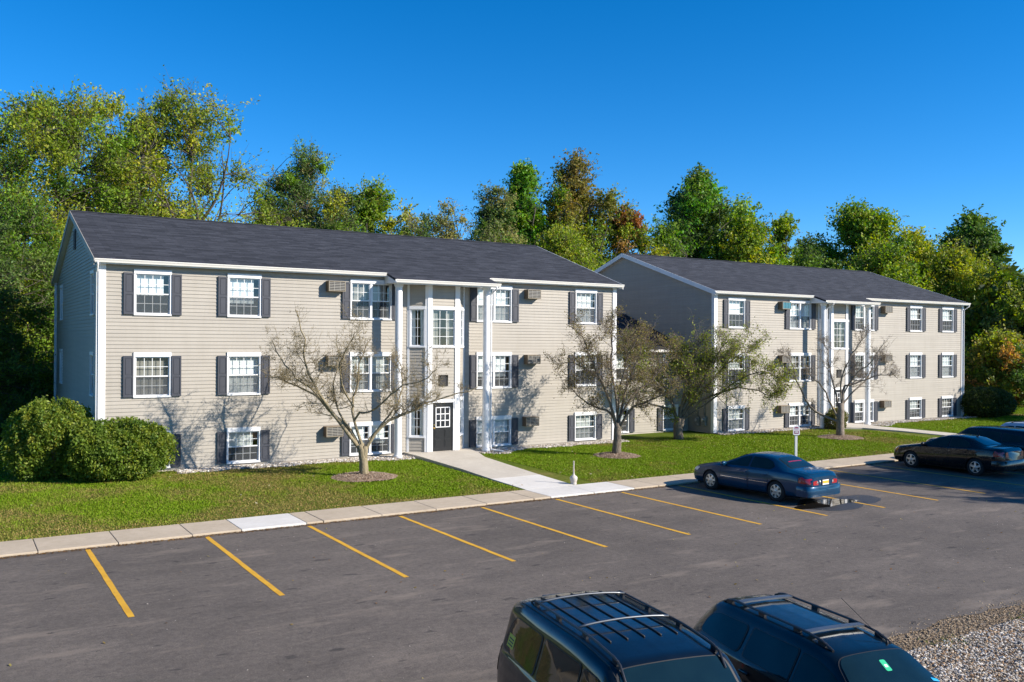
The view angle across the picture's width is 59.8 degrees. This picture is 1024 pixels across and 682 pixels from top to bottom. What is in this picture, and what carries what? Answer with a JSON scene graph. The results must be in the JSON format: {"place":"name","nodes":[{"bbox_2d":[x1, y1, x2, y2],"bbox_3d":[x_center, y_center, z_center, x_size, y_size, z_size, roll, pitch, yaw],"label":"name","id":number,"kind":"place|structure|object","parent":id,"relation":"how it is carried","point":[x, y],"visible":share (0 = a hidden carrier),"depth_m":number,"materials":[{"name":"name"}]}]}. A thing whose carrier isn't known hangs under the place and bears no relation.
{"place":"outdoors","nodes":[
{"label":"outdoors","id":0,"kind":"place"},
{"bbox_2d":[0,453,897,557],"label":"sidewalk","id":1,"kind":"structure","parent":0,"point":[77,541],"depth_m":25.53,"materials":[{"name":"concrete"}]},
{"bbox_2d":[404,448,572,489],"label":"path","id":2,"kind":"structure","parent":0,"point":[470,461],"depth_m":34.05,"materials":[{"name":"concrete"}]},
{"bbox_2d":[0,400,1023,541],"bbox_3d":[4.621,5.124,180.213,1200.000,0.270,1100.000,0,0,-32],"label":"ground","id":3,"kind":"structure","parent":0,"point":[559,477],"depth_m":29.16,"materials":[{"name":"green plant"}]},
{"bbox_2d":[0,209,56,422],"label":"tree","id":4,"kind":"object","parent":3,"relation":"on","point":[10,275],"visible":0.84,"depth_m":44.42,"materials":[{"name":"green plant"}]},
{"bbox_2d":[0,165,67,405],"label":"tree","id":5,"kind":"object","parent":3,"relation":"on","point":[24,217],"visible":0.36,"depth_m":48.00,"materials":[{"name":"green plant"}]},
{"bbox_2d":[10,237,58,400],"bbox_3d":[-26.685,-0.531,51.498,7.182,11.821,7.866,0,0,-32],"label":"tree","id":6,"kind":"object","parent":3,"relation":"on","point":[51,327],"visible":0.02,"depth_m":49.56,"materials":[{"name":"green plant"}]},
{"bbox_2d":[0,395,94,481],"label":"hedge","id":7,"kind":"object","parent":3,"relation":"on","point":[35,428],"visible":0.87,"depth_m":30.11,"materials":[{"name":"green plant"}]},
{"bbox_2d":[0,78,162,325],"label":"tree","id":8,"kind":"object","parent":3,"relation":"on","point":[44,139],"visible":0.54,"depth_m":52.43,"materials":[{"name":"green plant"}]},
{"bbox_2d":[37,82,183,247],"bbox_3d":[-27.261,-6.272,60.628,9.914,22.274,11.127,0,0,-11],"label":"tree","id":9,"kind":"object","parent":3,"relation":"on","point":[104,111],"visible":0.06,"depth_m":60.01,"materials":[{"name":"green plant"}]},
{"bbox_2d":[57,416,179,481],"bbox_3d":[-13.638,3.783,30.983,4.003,2.382,2.800,0,0,-32],"label":"hedge","id":10,"kind":"object","parent":3,"relation":"on","point":[92,442],"visible":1,"depth_m":30.31,"materials":[{"name":"green plant"}]},
{"bbox_2d":[83,65,315,227],"bbox_3d":[-21.244,-6.472,60.710,17.694,22.728,15.164,0,0,-32],"label":"tree","id":11,"kind":"object","parent":3,"relation":"on","point":[192,148],"visible":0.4,"depth_m":58.81,"materials":[{"name":"green plant"}]},
{"bbox_2d":[250,184,294,226],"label":"tree","id":12,"kind":"object","parent":3,"relation":"on","point":[265,198],"visible":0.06,"depth_m":66.15,"materials":[{"name":"green plant"}]},
{"bbox_2d":[250,131,364,231],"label":"tree","id":13,"kind":"object","parent":3,"relation":"on","point":[289,185],"visible":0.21,"depth_m":68.86,"materials":[{"name":"green plant"}]},
{"bbox_2d":[282,195,376,232],"bbox_3d":[-12.431,-2.660,64.710,10.686,16.256,9.608,0,0,-32],"label":"tree","id":14,"kind":"object","parent":3,"relation":"on","point":[348,225],"visible":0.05,"depth_m":64.17,"materials":[{"name":"green plant"}]},
{"bbox_2d":[306,186,358,230],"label":"tree","id":15,"kind":"object","parent":3,"relation":"on","point":[333,205],"visible":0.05,"depth_m":66.78,"materials":[{"name":"green plant"}]},
{"bbox_2d":[51,210,624,471],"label":"apartment building","id":16,"kind":"structure","parent":3,"relation":"on","point":[162,320],"depth_m":36.88,"materials":[{"name":"beige plastic"}]},
{"bbox_2d":[89,352,94,396],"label":"window","id":17,"kind":"structure","parent":16,"relation":"in","point":[91,354],"depth_m":33.32,"materials":[{"name":"white glass"}]},
{"bbox_2d":[89,270,94,315],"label":"window","id":18,"kind":"structure","parent":16,"relation":"in","point":[92,273],"depth_m":33.32,"materials":[{"name":"white glass"}]},
{"bbox_2d":[133,352,171,397],"bbox_3d":[-13.157,1.238,32.538,1.300,1.650,0.220,0,0,-32],"label":"window","id":19,"kind":"structure","parent":16,"relation":"in","point":[152,370],"depth_m":32.59,"materials":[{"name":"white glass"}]},
{"bbox_2d":[134,269,171,315],"bbox_3d":[-13.137,-1.762,32.541,1.300,1.670,0.220,0,0,-32],"label":"window","id":20,"kind":"structure","parent":16,"relation":"in","point":[146,282],"depth_m":32.55,"materials":[{"name":"white glass"}]},
{"bbox_2d":[226,427,260,463],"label":"window","id":21,"kind":"structure","parent":16,"relation":"in","point":[241,436],"depth_m":34.31,"materials":[{"name":"white glass"}]},
{"bbox_2d":[227,352,260,395],"bbox_3d":[-10.348,1.257,34.308,1.300,1.650,0.220,0,0,-32],"label":"window","id":22,"kind":"structure","parent":16,"relation":"in","point":[242,367],"depth_m":34.37,"materials":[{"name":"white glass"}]},
{"bbox_2d":[227,273,261,317],"bbox_3d":[-10.328,-1.743,34.311,1.300,1.670,0.220,0,0,-32],"label":"window","id":23,"kind":"structure","parent":16,"relation":"in","point":[241,288],"depth_m":34.35,"materials":[{"name":"white glass"}]},
{"bbox_2d":[349,421,390,455],"bbox_3d":[-5.932,4.038,37.099,1.860,1.370,0.220,0,0,-32],"label":"window","id":24,"kind":"structure","parent":16,"relation":"in","point":[372,426],"depth_m":37.14,"materials":[{"name":"white glass"}]},
{"bbox_2d":[350,352,391,391],"bbox_3d":[-5.914,1.288,37.101,1.860,1.650,0.220,0,0,-32],"label":"window","id":25,"kind":"structure","parent":16,"relation":"in","point":[374,374],"depth_m":37.16,"materials":[{"name":"white glass"}]},
{"bbox_2d":[350,279,391,319],"bbox_3d":[-5.895,-1.712,37.104,1.860,1.670,0.220,0,0,-32],"label":"window","id":26,"kind":"structure","parent":16,"relation":"in","point":[377,288],"depth_m":37.08,"materials":[{"name":"white glass"}]},
{"bbox_2d":[408,398,424,437],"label":"window","id":27,"kind":"structure","parent":16,"relation":"in","point":[411,415],"depth_m":37.96,"materials":[{"name":"white glass"}]},
{"bbox_2d":[409,306,425,347],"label":"window","id":28,"kind":"structure","parent":16,"relation":"in","point":[412,332],"depth_m":37.96,"materials":[{"name":"white glass"}]},
{"bbox_2d":[433,402,452,450],"bbox_3d":[-2.979,3.688,38.317,0.980,2.060,0.135,0,0,-32],"label":"door","id":29,"kind":"structure","parent":16,"relation":"in","point":[443,414],"depth_m":38.34,"materials":[{"name":"black paint"}]},
{"bbox_2d":[431,306,456,347],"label":"window","id":30,"kind":"structure","parent":16,"relation":"in","point":[450,319],"depth_m":38.41,"materials":[{"name":"white glass"}]},
{"bbox_2d":[459,396,463,435],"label":"window","id":31,"kind":"structure","parent":16,"relation":"in","point":[461,398],"depth_m":39.22,"materials":[{"name":"white glass"}]},
{"bbox_2d":[460,307,463,347],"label":"window","id":32,"kind":"structure","parent":16,"relation":"in","point":[461,308],"depth_m":39.23,"materials":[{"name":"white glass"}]},
{"bbox_2d":[476,415,511,447],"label":"window","id":33,"kind":"structure","parent":16,"relation":"in","point":[500,433],"depth_m":40.48,"materials":[{"name":"clear glass"}]},
{"bbox_2d":[476,352,511,388],"bbox_3d":[-0.846,1.323,40.294,1.860,1.650,0.220,0,0,-32],"label":"window","id":34,"kind":"structure","parent":16,"relation":"in","point":[499,363],"depth_m":40.48,"materials":[{"name":"clear glass"}]},
{"bbox_2d":[476,286,511,322],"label":"window","id":35,"kind":"structure","parent":16,"relation":"in","point":[500,305],"depth_m":40.52,"materials":[{"name":"clear glass"}]},
{"bbox_2d":[574,411,596,440],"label":"window","id":36,"kind":"structure","parent":16,"relation":"in","point":[583,430],"depth_m":43.12,"materials":[{"name":"clear glass"}]},
{"bbox_2d":[575,352,596,385],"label":"window","id":37,"kind":"structure","parent":16,"relation":"in","point":[578,353],"depth_m":43.02,"materials":[{"name":"clear glass"}]},
{"bbox_2d":[575,289,596,323],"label":"window","id":38,"kind":"structure","parent":16,"relation":"in","point":[584,298],"depth_m":43.16,"materials":[{"name":"clear glass"}]},
{"bbox_2d":[331,472,397,481],"bbox_3d":[-5.349,4.842,32.180,2.443,0.115,2.170,0,0,-32],"label":"mulch ring","id":39,"kind":"object","parent":3,"relation":"on","point":[366,476],"visible":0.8,"depth_m":31.57,"materials":[{"name":"brown wood"}]},
{"bbox_2d":[333,434,863,481],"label":"mulch chips","id":40,"kind":"object","parent":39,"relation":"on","point":[626,453],"visible":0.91,"depth_m":32.85,"materials":[{"name":"brown wood"}]},
{"bbox_2d":[255,301,477,473],"bbox_3d":[-5.377,1.826,32.143,8.317,6.372,4.626,0,0,-5],"label":"ornamental tree","id":41,"kind":"object","parent":3,"relation":"on","point":[361,447],"visible":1,"depth_m":32.02,"materials":[{"name":"brown plant"}]},
{"bbox_2d":[345,173,423,234],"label":"tree","id":42,"kind":"object","parent":3,"relation":"on","point":[373,208],"visible":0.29,"depth_m":69.52,"materials":[{"name":"green plant"}]},
{"bbox_2d":[378,206,440,237],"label":"tree","id":43,"kind":"object","parent":3,"relation":"on","point":[420,231],"visible":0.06,"depth_m":65.85,"materials":[{"name":"green plant"}]},
{"bbox_2d":[419,197,475,239],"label":"tree","id":44,"kind":"object","parent":3,"relation":"on","point":[448,226],"visible":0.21,"depth_m":74.11,"materials":[{"name":"green plant"}]},
{"bbox_2d":[462,181,523,242],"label":"maple tree","id":45,"kind":"object","parent":3,"relation":"on","point":[499,208],"visible":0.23,"depth_m":77.25,"materials":[{"name":"green plant"}]},
{"bbox_2d":[466,216,530,244],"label":"maple tree","id":46,"kind":"object","parent":3,"relation":"on","point":[489,232],"visible":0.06,"depth_m":71.78,"materials":[{"name":"green plant"}]},
{"bbox_2d":[17,255,1023,353],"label":"distant wood","id":47,"kind":"object","parent":3,"relation":"on","point":[1013,268],"visible":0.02,"depth_m":84.91,"materials":[{"name":"green plant"}]},
{"bbox_2d":[499,158,551,246],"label":"maple tree","id":48,"kind":"object","parent":3,"relation":"on","point":[524,185],"visible":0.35,"depth_m":81.11,"materials":[{"name":"green plant"}]},
{"bbox_2d":[526,208,608,270],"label":"tree","id":49,"kind":"object","parent":3,"relation":"on","point":[566,244],"visible":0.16,"depth_m":72.35,"materials":[{"name":"green plant"}]},
{"bbox_2d":[175,416,975,473],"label":"bed stones","id":50,"kind":"object","parent":3,"relation":"on","point":[507,450],"visible":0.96,"depth_m":38.78,"materials":[{"name":"grey stone"}]},
{"bbox_2d":[536,147,640,265],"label":"maple tree","id":51,"kind":"object","parent":3,"relation":"on","point":[579,203],"visible":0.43,"depth_m":83.08,"materials":[{"name":"green plant"}]},
{"bbox_2d":[596,452,639,458],"bbox_3d":[4.476,4.907,38.578,1.914,0.115,2.120,0,0,-32],"label":"mulch ring","id":52,"kind":"object","parent":3,"relation":"on","point":[610,455],"visible":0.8,"depth_m":38.08,"materials":[{"name":"brown wood"}]},
{"bbox_2d":[543,300,688,453],"bbox_3d":[4.441,1.640,38.716,6.410,6.881,4.615,0,0,4],"label":"ornamental tree","id":53,"kind":"object","parent":52,"relation":"in","point":[616,446],"visible":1,"depth_m":38.48,"materials":[{"name":"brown plant"}]},
{"bbox_2d":[596,199,676,265],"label":"tree","id":54,"kind":"object","parent":3,"relation":"on","point":[630,223],"visible":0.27,"depth_m":83.83,"materials":[{"name":"green plant"}]},
{"bbox_2d":[616,314,691,434],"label":"connecting wing","id":55,"kind":"structure","parent":3,"relation":"on","point":[632,426],"depth_m":47.96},
{"bbox_2d":[662,404,677,430],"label":"window","id":56,"kind":"structure","parent":55,"relation":"in","point":[667,423],"depth_m":48.52,"materials":[{"name":"clear glass"}]},
{"bbox_2d":[637,214,692,257],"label":"tree","id":57,"kind":"object","parent":3,"relation":"on","point":[666,237],"visible":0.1,"depth_m":86.18,"materials":[{"name":"green plant"}]},
{"bbox_2d":[613,309,802,439],"bbox_3d":[9.454,1.712,44.015,9.275,6.794,4.763,0,0,1],"label":"ornamental tree","id":58,"kind":"object","parent":3,"relation":"on","point":[702,365],"visible":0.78,"depth_m":43.88,"materials":[{"name":"green plant"}]},
{"bbox_2d":[652,161,763,262],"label":"tree","id":59,"kind":"object","parent":3,"relation":"on","point":[697,209],"visible":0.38,"depth_m":91.62,"materials":[{"name":"green plant"}]},
{"bbox_2d":[708,194,775,260],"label":"tree","id":60,"kind":"object","parent":3,"relation":"on","point":[729,223],"visible":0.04,"depth_m":100.77,"materials":[{"name":"green plant"}]},
{"bbox_2d":[702,212,799,265],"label":"tree","id":61,"kind":"object","parent":3,"relation":"on","point":[748,239],"visible":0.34,"depth_m":90.33,"materials":[{"name":"green plant"}]},
{"bbox_2d":[594,253,970,433],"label":"apartment building","id":62,"kind":"structure","parent":3,"relation":"on","point":[795,307],"depth_m":52.79,"materials":[{"name":"beige plastic"}]},
{"bbox_2d":[727,405,744,430],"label":"window","id":63,"kind":"structure","parent":62,"relation":"in","point":[734,417],"depth_m":48.61,"materials":[{"name":"clear glass"}]},
{"bbox_2d":[728,297,745,327],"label":"window","id":64,"kind":"structure","parent":62,"relation":"in","point":[734,307],"depth_m":48.58,"materials":[{"name":"clear glass"}]},
{"bbox_2d":[788,402,810,426],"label":"window","id":65,"kind":"structure","parent":62,"relation":"in","point":[793,410],"depth_m":51.20,"materials":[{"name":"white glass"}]},
{"bbox_2d":[789,353,810,381],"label":"window","id":66,"kind":"structure","parent":62,"relation":"in","point":[793,360],"depth_m":51.21,"materials":[{"name":"white glass"}]},
{"bbox_2d":[789,300,811,329],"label":"window","id":67,"kind":"structure","parent":62,"relation":"in","point":[803,323],"depth_m":51.28,"materials":[{"name":"clear glass"}]},
{"bbox_2d":[833,319,846,348],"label":"window","id":68,"kind":"structure","parent":62,"relation":"in","point":[840,321],"depth_m":52.54,"materials":[{"name":"white glass"}]},
{"bbox_2d":[854,399,873,422],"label":"window","id":69,"kind":"structure","parent":62,"relation":"in","point":[857,402],"depth_m":54.28,"materials":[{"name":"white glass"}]},
{"bbox_2d":[854,353,873,379],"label":"window","id":70,"kind":"structure","parent":62,"relation":"in","point":[860,354],"depth_m":54.28,"materials":[{"name":"white glass"}]},
{"bbox_2d":[855,305,874,330],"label":"window","id":71,"kind":"structure","parent":62,"relation":"in","point":[858,307],"depth_m":54.28,"materials":[{"name":"white glass"}]},
{"bbox_2d":[909,397,921,418],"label":"window","id":72,"kind":"structure","parent":62,"relation":"in","point":[913,400],"depth_m":57.22,"materials":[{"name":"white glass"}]},
{"bbox_2d":[909,353,921,378],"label":"window","id":73,"kind":"structure","parent":62,"relation":"in","point":[914,371],"depth_m":57.26,"materials":[{"name":"white glass"}]},
{"bbox_2d":[909,305,922,331],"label":"window","id":74,"kind":"structure","parent":62,"relation":"in","point":[913,308],"depth_m":57.20,"materials":[{"name":"white glass"}]},
{"bbox_2d":[941,396,952,416],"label":"window","id":75,"kind":"structure","parent":62,"relation":"in","point":[945,402],"depth_m":59.03,"materials":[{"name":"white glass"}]},
{"bbox_2d":[941,353,953,377],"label":"window","id":76,"kind":"structure","parent":62,"relation":"in","point":[946,360],"depth_m":59.09,"materials":[{"name":"white glass"}]},
{"bbox_2d":[942,307,953,331],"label":"window","id":77,"kind":"structure","parent":62,"relation":"in","point":[946,310],"depth_m":59.12,"materials":[{"name":"white glass"}]},
{"bbox_2d":[763,209,803,265],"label":"tree","id":78,"kind":"object","parent":3,"relation":"on","point":[783,230],"visible":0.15,"depth_m":97.70,"materials":[{"name":"green plant"}]},
{"bbox_2d":[793,425,799,455],"bbox_3d":[12.434,4.434,38.980,0.290,1.515,0.141,0,0,0],"label":"parking sign","id":79,"kind":"object","parent":3,"relation":"on","point":[796,430],"visible":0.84,"depth_m":38.93,"materials":[{"name":"white metal"}]},
{"bbox_2d":[786,231,840,257],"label":"tree","id":80,"kind":"object","parent":3,"relation":"on","point":[804,240],"visible":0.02,"depth_m":111.37,"materials":[{"name":"green plant"}]},
{"bbox_2d":[775,238,856,269],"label":"tree","id":81,"kind":"object","parent":3,"relation":"on","point":[808,260],"visible":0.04,"depth_m":91.74,"materials":[{"name":"green plant"}]},
{"bbox_2d":[824,407,848,428],"bbox_3d":[18.550,4.450,50.827,1.530,1.446,1.294,0,0,-32],"label":"shrub","id":82,"kind":"object","parent":3,"relation":"on","point":[828,423],"visible":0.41,"depth_m":50.60,"materials":[{"name":"green plant"}]},
{"bbox_2d":[773,321,905,435],"bbox_3d":[17.353,2.027,46.500,6.663,6.285,4.040,0,0,-5],"label":"ornamental tree","id":83,"kind":"object","parent":3,"relation":"on","point":[839,419],"visible":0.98,"depth_m":46.52,"materials":[{"name":"brown plant"}]},
{"bbox_2d":[808,194,911,270],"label":"tree","id":84,"kind":"object","parent":3,"relation":"on","point":[855,224],"visible":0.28,"depth_m":99.44,"materials":[{"name":"green plant"}]},
{"bbox_2d":[835,230,937,291],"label":"tree","id":85,"kind":"object","parent":3,"relation":"on","point":[892,263],"visible":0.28,"depth_m":91.58,"materials":[{"name":"green plant"}]},
{"bbox_2d":[884,224,946,281],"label":"tree","id":86,"kind":"object","parent":3,"relation":"on","point":[920,242],"visible":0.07,"depth_m":97.32,"materials":[{"name":"green plant"}]},
{"bbox_2d":[911,239,976,297],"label":"tree","id":87,"kind":"object","parent":3,"relation":"on","point":[932,255],"visible":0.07,"depth_m":94.50,"materials":[{"name":"green plant"}]},
{"bbox_2d":[907,617,1023,681],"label":"gravel","id":88,"kind":"structure","parent":3,"relation":"on","point":[1007,650],"depth_m":14.28,"materials":[{"name":"grey gravel"}]},
{"bbox_2d":[910,230,1023,340],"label":"tree","id":89,"kind":"object","parent":3,"relation":"on","point":[958,273],"visible":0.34,"depth_m":90.80,"materials":[{"name":"green plant"}]},
{"bbox_2d":[934,203,1023,287],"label":"tree","id":90,"kind":"object","parent":3,"relation":"on","point":[976,230],"visible":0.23,"depth_m":99.38,"materials":[{"name":"green plant"}]},
{"bbox_2d":[960,385,1017,417],"bbox_3d":[31.874,4.117,59.791,3.824,2.305,3.294,0,0,-32],"label":"hedge","id":91,"kind":"object","parent":3,"relation":"on","point":[1000,402],"visible":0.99,"depth_m":58.80,"materials":[{"name":"green plant"}]},
{"bbox_2d":[964,315,1023,404],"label":"tree","id":92,"kind":"object","parent":3,"relation":"on","point":[998,354],"visible":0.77,"depth_m":70.76,"materials":[{"name":"green plant"}]},
{"bbox_2d":[964,278,1023,375],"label":"tree","id":93,"kind":"object","parent":3,"relation":"on","point":[1005,306],"visible":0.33,"depth_m":83.22,"materials":[{"name":"green plant"}]},
{"bbox_2d":[964,268,1023,347],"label":"tree","id":94,"kind":"object","parent":3,"relation":"on","point":[975,329],"visible":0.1,"depth_m":85.99,"materials":[{"name":"green plant"}]},
{"bbox_2d":[0,461,1023,681],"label":"parking lot","id":95,"kind":"structure","parent":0,"point":[438,623],"depth_m":19.16,"materials":[{"name":"grey asphalt"}]},
{"bbox_2d":[0,417,1022,679],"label":"fallen leaves","id":96,"kind":"object","parent":95,"relation":"on","point":[458,513],"visible":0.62,"depth_m":24.92,"materials":[{"name":"brown plant"}]},
{"bbox_2d":[497,590,742,681],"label":"parked suv","id":97,"kind":"object","parent":95,"relation":"on","point":[600,636],"visible":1,"depth_m":10.02,"materials":[{"name":"black paint"}]},
{"bbox_2d":[694,451,839,501],"bbox_3d":[8.433,4.435,29.999,2.158,1.446,5.050,0,0,-35],"label":"parked car","id":98,"kind":"object","parent":95,"relation":"on","point":[778,476],"visible":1,"depth_m":28.82,"materials":[{"name":"blue paint"}]},
{"bbox_2d":[693,592,939,681],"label":"parked car","id":99,"kind":"object","parent":95,"relation":"on","point":[779,637],"visible":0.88,"depth_m":11.00,"materials":[{"name":"black paint"}]},
{"bbox_2d":[797,495,880,510],"bbox_3d":[10.453,5.136,28.319,3.913,0.001,1.881,0,0,-32],"label":"wet patch","id":100,"kind":"object","parent":95,"relation":"on","point":[866,499],"visible":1,"depth_m":28.35,"materials":[{"name":"liquid"}]},
{"bbox_2d":[794,499,859,508],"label":"puddle","id":101,"kind":"object","parent":100,"relation":"on","point":[819,503],"visible":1,"depth_m":28.10,"materials":[{"name":"liquid"}]},
{"bbox_2d":[894,434,1023,475],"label":"parked car","id":102,"kind":"object","parent":95,"relation":"on","point":[975,455],"visible":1,"depth_m":34.76,"materials":[{"name":"black paint"}]},
{"bbox_2d":[927,426,1023,470],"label":"parked car","id":103,"kind":"object","parent":95,"relation":"on","point":[1010,436],"visible":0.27,"depth_m":36.14,"materials":[{"name":"blue paint"}]},
{"bbox_2d":[1001,421,1023,427],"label":"parked suv","id":104,"kind":"object","parent":95,"relation":"on","point":[1018,424],"visible":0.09,"depth_m":38.09,"materials":[{"name":"silver metal"}]},
{"bbox_2d":[0,0,1023,274],"label":"sky","id":105,"kind":"structure","parent":0,"point":[914,108],"materials":[{"name":"blue"}]},
{"bbox_2d":[814,423,956,435],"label":"path","id":106,"kind":"structure","parent":0,"point":[860,426],"depth_m":50.54,"materials":[{"name":"concrete"}]},
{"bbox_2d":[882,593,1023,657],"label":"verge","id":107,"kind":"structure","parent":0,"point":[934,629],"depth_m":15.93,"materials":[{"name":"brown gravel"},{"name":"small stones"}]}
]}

